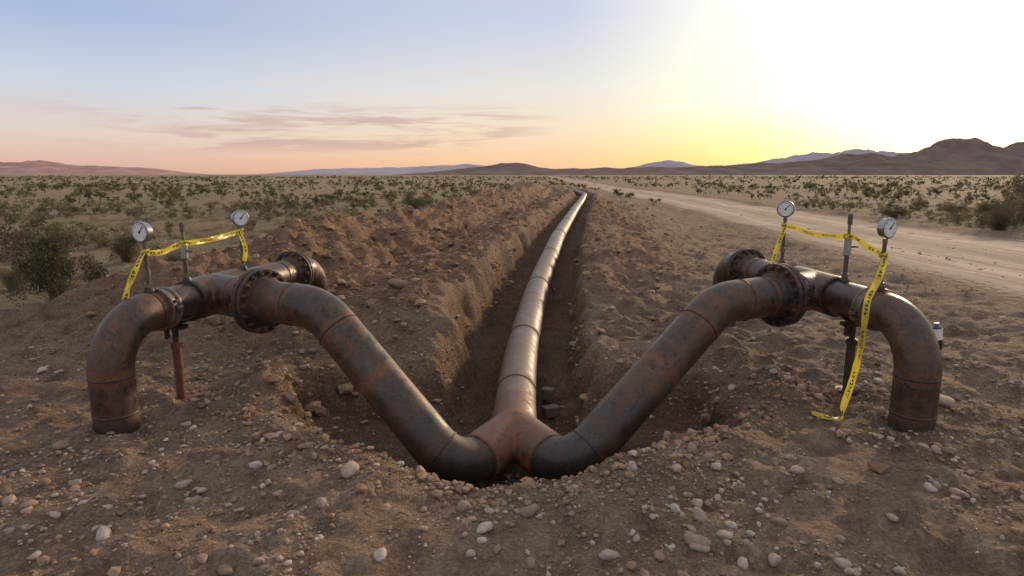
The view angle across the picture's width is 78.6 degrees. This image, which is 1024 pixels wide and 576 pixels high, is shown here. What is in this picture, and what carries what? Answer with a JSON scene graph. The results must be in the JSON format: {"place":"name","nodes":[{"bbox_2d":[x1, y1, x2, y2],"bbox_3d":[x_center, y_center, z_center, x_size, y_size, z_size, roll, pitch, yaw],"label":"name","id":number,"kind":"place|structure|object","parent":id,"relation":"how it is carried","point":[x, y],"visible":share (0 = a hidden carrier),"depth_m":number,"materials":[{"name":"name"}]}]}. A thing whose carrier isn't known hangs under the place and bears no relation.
{"place":"outdoors","nodes":[
{"label":"outdoors","id":0,"kind":"place"},
{"bbox_2d":[0,160,214,174],"bbox_3d":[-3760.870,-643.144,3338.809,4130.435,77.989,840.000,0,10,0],"label":"mountains","id":1,"kind":"structure","parent":0,"point":[39,167],"depth_m":3149.35,"materials":[{"name":"stone"}]},
{"bbox_2d":[0,174,1023,575],"bbox_3d":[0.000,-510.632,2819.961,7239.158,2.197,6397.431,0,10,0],"label":"ground","id":2,"kind":"structure","parent":0,"point":[942,544],"depth_m":6.55,"materials":[{"name":"soil"}]},
{"bbox_2d":[0,262,32,291],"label":"creosote bush","id":3,"kind":"object","parent":2,"relation":"on","point":[6,276],"visible":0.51,"depth_m":11.72,"materials":[{"name":"green plant"}]},
{"bbox_2d":[0,218,108,306],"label":"creosote bush","id":4,"kind":"object","parent":2,"relation":"on","point":[50,261],"visible":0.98,"depth_m":10.28,"materials":[{"name":"green plant"}]},
{"bbox_2d":[0,235,129,279],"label":"desert shrubs","id":5,"kind":"object","parent":2,"relation":"on","point":[6,258],"visible":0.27,"depth_m":16.09,"materials":[{"name":"green plant"}]},
{"bbox_2d":[83,229,162,262],"bbox_3d":[-9.532,-1.149,15.462,1.640,1.119,1.321,-9,14,-40],"label":"creosote bush","id":6,"kind":"object","parent":2,"relation":"on","point":[127,253],"visible":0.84,"depth_m":15.34,"materials":[{"name":"green plant"}]},
{"bbox_2d":[162,248,192,261],"bbox_3d":[-7.340,-0.614,13.679,0.705,0.651,0.758,0,10,0],"label":"creosote bush","id":7,"kind":"object","parent":2,"relation":"on","point":[173,257],"visible":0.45,"depth_m":13.60,"materials":[{"name":"green plant"}]},
{"bbox_2d":[164,316,193,400],"bbox_3d":[-3.269,0.719,6.127,0.317,0.886,0.220,0,10,0],"label":"pipe support","id":8,"kind":"object","parent":2,"relation":"on","point":[176,345],"visible":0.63,"depth_m":6.09,"materials":[{"name":"brown metal"}]},
{"bbox_2d":[86,251,495,484],"bbox_3d":[-1.713,0.574,7.029,3.800,1.814,3.725,0,10,0],"label":"pipe manifold","id":9,"kind":"object","parent":8,"relation":"on","point":[289,288],"visible":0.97,"depth_m":5.56,"materials":[{"name":"metal"}]},
{"bbox_2d":[132,221,154,292],"bbox_3d":[-3.327,-0.264,5.685,0.191,0.684,0.099,2,10,11],"label":"pressure gauge","id":10,"kind":"object","parent":9,"relation":"on","point":[142,232],"visible":0.99,"depth_m":5.63,"materials":[{"name":"white metal"}]},
{"bbox_2d":[179,222,192,283],"bbox_3d":[-3.199,-0.337,6.159,0.143,0.619,0.096,0,10,0],"label":"vent valve","id":11,"kind":"object","parent":9,"relation":"on","point":[184,251],"visible":0.97,"depth_m":6.14,"materials":[{"name":"grey metal"}]},
{"bbox_2d":[122,228,247,299],"bbox_3d":[-3.201,-0.276,6.284,0.149,0.512,1.647,3,11,14],"label":"caution tape","id":12,"kind":"object","parent":11,"relation":"attached to","point":[136,267],"visible":1,"depth_m":6.05,"materials":[{"name":"plastic"}]},
{"bbox_2d":[231,210,248,270],"bbox_3d":[-3.037,-0.521,7.020,0.099,0.712,0.187,10,14,44],"label":"pressure gauge","id":13,"kind":"object","parent":9,"relation":"on","point":[239,218],"visible":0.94,"depth_m":6.97,"materials":[{"name":"white metal"}]},
{"bbox_2d":[399,190,433,209],"bbox_3d":[-3.858,-3.534,24.848,1.281,1.100,1.388,-9,13,-40],"label":"creosote bush","id":14,"kind":"object","parent":2,"relation":"on","point":[416,203],"visible":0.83,"depth_m":24.71,"materials":[{"name":"green plant"}]},
{"bbox_2d":[0,175,1022,185],"bbox_3d":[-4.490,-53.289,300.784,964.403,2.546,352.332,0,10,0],"label":"desert shrubs","id":15,"kind":"object","parent":2,"relation":"on","point":[471,182],"visible":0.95,"depth_m":244.66,"materials":[{"name":"green plant"}]},
{"bbox_2d":[0,187,1023,575],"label":"soil clods","id":16,"kind":"object","parent":2,"relation":"on","point":[316,407],"visible":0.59,"depth_m":5.55,"materials":[{"name":"brown soil"}]},
{"bbox_2d":[0,177,1023,205],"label":"desert shrubs","id":17,"kind":"object","parent":2,"relation":"on","point":[88,192],"visible":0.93,"depth_m":72.71,"materials":[{"name":"green plant"}]},
{"bbox_2d":[0,190,1023,252],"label":"desert shrubs","id":18,"kind":"object","parent":2,"relation":"on","point":[42,218],"visible":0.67,"depth_m":32.18,"materials":[{"name":"green plant"}]},
{"bbox_2d":[0,210,1023,434],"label":"dry grass","id":19,"kind":"structure","parent":2,"relation":"on","point":[42,308],"depth_m":21.92,"materials":[{"name":"beige plant"}]},
{"bbox_2d":[0,207,1023,575],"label":"gravel stones","id":20,"kind":"object","parent":2,"relation":"on","point":[464,535],"visible":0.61,"depth_m":4.50,"materials":[{"name":"grey stone"}]},
{"bbox_2d":[0,278,1023,575],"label":"rocks","id":21,"kind":"object","parent":2,"relation":"on","point":[696,542],"visible":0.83,"depth_m":4.35,"materials":[{"name":"stone"}]},
{"bbox_2d":[466,188,586,479],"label":"buried pipeline","id":22,"kind":"object","parent":2,"relation":"on","point":[514,429],"visible":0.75,"depth_m":6.97,"materials":[{"name":"metal"}]},
{"bbox_2d":[541,386,554,400],"bbox_3d":[0.440,1.303,7.707,0.150,0.140,0.130,3,11,17],"label":"timber block","id":23,"kind":"object","parent":2,"relation":"on","point":[547,393],"depth_m":7.65,"materials":[{"name":"brown wood"}]},
{"bbox_2d":[541,404,559,418],"bbox_3d":[0.460,1.462,7.431,0.200,0.120,0.130,-6,12,-28],"label":"timber block","id":24,"kind":"object","parent":2,"relation":"on","point":[550,411],"depth_m":7.38,"materials":[{"name":"brown wood"}]},
{"bbox_2d":[835,314,859,395],"bbox_3d":[3.373,0.676,6.241,0.317,0.842,0.220,0,10,0],"label":"pipe support","id":25,"kind":"object","parent":2,"relation":"on","point":[850,326],"visible":0.59,"depth_m":6.20,"materials":[{"name":"brown metal"}]},
{"bbox_2d":[531,248,942,479],"bbox_3d":[1.754,0.531,7.202,3.804,1.833,4.069,0,10,0],"label":"pipe manifold","id":26,"kind":"object","parent":25,"relation":"on","point":[748,284],"visible":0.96,"depth_m":5.63,"materials":[{"name":"metal"}]},
{"bbox_2d":[777,201,794,262],"bbox_3d":[3.219,-0.634,7.407,0.196,0.796,0.099,5,12,27],"label":"pressure gauge","id":27,"kind":"object","parent":26,"relation":"on","point":[785,209],"visible":0.94,"depth_m":7.34,"materials":[{"name":"white metal"}]},
{"bbox_2d":[839,213,858,281],"bbox_3d":[3.374,-0.385,6.252,0.143,0.719,0.096,0,10,0],"label":"vent valve","id":28,"kind":"object","parent":26,"relation":"on","point":[848,246],"visible":0.94,"depth_m":6.23,"materials":[{"name":"grey metal"}]},
{"bbox_2d":[771,222,888,420],"bbox_3d":[3.088,0.214,6.540,0.717,1.647,2.087,0,10,0],"label":"caution tape","id":29,"kind":"object","parent":28,"relation":"attached to","point":[884,257],"visible":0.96,"depth_m":5.71,"materials":[{"name":"plastic"}]},
{"bbox_2d":[877,217,896,291],"bbox_3d":[3.406,-0.289,5.740,0.192,0.714,0.099,-5,12,-27],"label":"pressure gauge","id":30,"kind":"object","parent":26,"relation":"on","point":[886,228],"visible":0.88,"depth_m":5.67,"materials":[{"name":"white metal"}]},
{"bbox_2d":[877,204,909,220],"bbox_3d":[17.922,-3.600,29.398,1.391,0.954,1.170,-8,13,-37],"label":"creosote bush","id":31,"kind":"object","parent":2,"relation":"on","point":[894,214],"visible":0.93,"depth_m":29.23,"materials":[{"name":"green plant"}]},
{"bbox_2d":[932,322,942,349],"bbox_3d":[5.332,0.603,7.854,0.151,0.348,0.124,0,10,0],"label":"spray paint can","id":32,"kind":"object","parent":2,"relation":"on","point":[937,329],"visible":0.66,"depth_m":7.80,"materials":[{"name":"white metal"}]},
{"bbox_2d":[961,193,1023,230],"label":"creosote bush","id":33,"kind":"object","parent":2,"relation":"on","point":[996,206],"visible":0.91,"depth_m":24.80,"materials":[{"name":"green plant"}]},
{"bbox_2d":[1001,166,1023,221],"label":"creosote bush","id":34,"kind":"object","parent":2,"relation":"on","point":[1018,191],"visible":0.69,"depth_m":29.86,"materials":[{"name":"green plant"}]},
{"bbox_2d":[0,0,1023,174],"label":"sky","id":35,"kind":"structure","parent":0,"point":[220,87],"materials":[{"name":"blue"}]},
{"bbox_2d":[243,149,905,174],"bbox_3d":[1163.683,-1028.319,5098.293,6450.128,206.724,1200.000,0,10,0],"label":"mountains","id":36,"kind":"structure","parent":0,"point":[426,169],"depth_m":4902.12,"materials":[{"name":"stone"}]},
{"bbox_2d":[399,137,1023,174],"bbox_3d":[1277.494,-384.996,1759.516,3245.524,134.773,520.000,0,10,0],"label":"hills","id":37,"kind":"structure","parent":0,"point":[961,156],"depth_m":1621.73,"materials":[{"name":"brown stone"}]},
{"bbox_2d":[546,176,1023,302],"bbox_3d":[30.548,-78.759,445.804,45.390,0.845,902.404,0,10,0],"label":"dirt road","id":38,"kind":"structure","parent":0,"point":[1006,255],"depth_m":21.07,"materials":[{"name":"beige soil"}]}
]}

